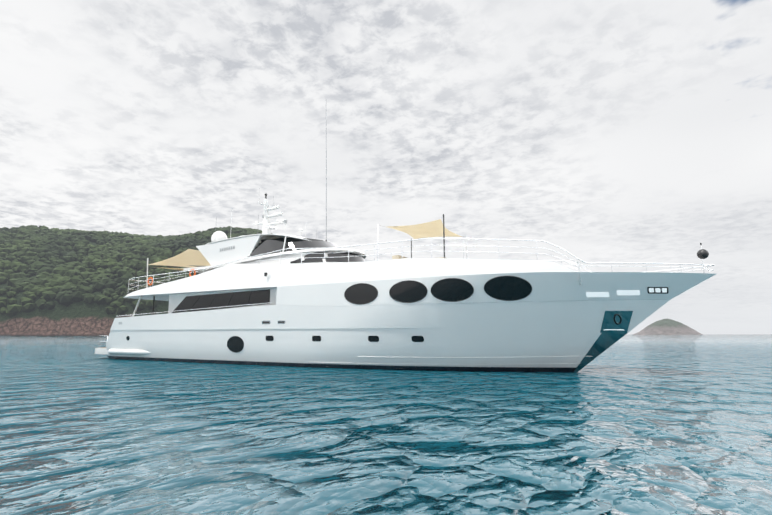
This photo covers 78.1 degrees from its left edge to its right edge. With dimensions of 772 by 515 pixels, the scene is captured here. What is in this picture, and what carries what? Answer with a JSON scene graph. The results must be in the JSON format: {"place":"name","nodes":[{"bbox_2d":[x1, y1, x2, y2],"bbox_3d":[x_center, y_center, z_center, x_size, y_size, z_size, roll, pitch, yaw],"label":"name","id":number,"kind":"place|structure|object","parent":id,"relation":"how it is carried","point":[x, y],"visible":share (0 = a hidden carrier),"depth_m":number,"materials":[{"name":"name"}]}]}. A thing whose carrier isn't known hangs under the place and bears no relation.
{"place":"outdoors","nodes":[
{"label":"outdoors","id":0,"kind":"place"},
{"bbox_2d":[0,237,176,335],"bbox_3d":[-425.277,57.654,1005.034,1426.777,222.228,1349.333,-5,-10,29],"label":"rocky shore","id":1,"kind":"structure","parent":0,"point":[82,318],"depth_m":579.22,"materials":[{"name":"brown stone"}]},
{"bbox_2d":[0,225,272,316],"bbox_3d":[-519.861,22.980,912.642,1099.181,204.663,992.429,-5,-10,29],"label":"forest trees","id":2,"kind":"object","parent":1,"relation":"on","point":[51,259],"visible":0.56,"depth_m":672.46,"materials":[{"name":"green plant"}]},
{"bbox_2d":[0,334,771,514],"bbox_3d":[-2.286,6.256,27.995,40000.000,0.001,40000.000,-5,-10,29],"label":"sea","id":3,"kind":"structure","parent":0,"point":[629,424],"depth_m":8.16,"materials":[{"name":"liquid"}]},
{"bbox_2d":[94,148,715,371],"bbox_3d":[-2.985,-1.530,29.647,38.400,18.500,8.310,-5,-10,29],"label":"yacht","id":4,"kind":"object","parent":3,"relation":"on","point":[266,297],"visible":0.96,"depth_m":23.19,"materials":[{"name":"white metal"}]},
{"bbox_2d":[633,319,702,334],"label":"islet","id":5,"kind":"object","parent":3,"relation":"in","point":[666,327],"visible":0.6,"depth_m":1420.72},
{"bbox_2d":[0,0,771,333],"label":"sky","id":6,"kind":"structure","parent":0,"point":[634,131],"materials":[{"name":"white"}]}
]}

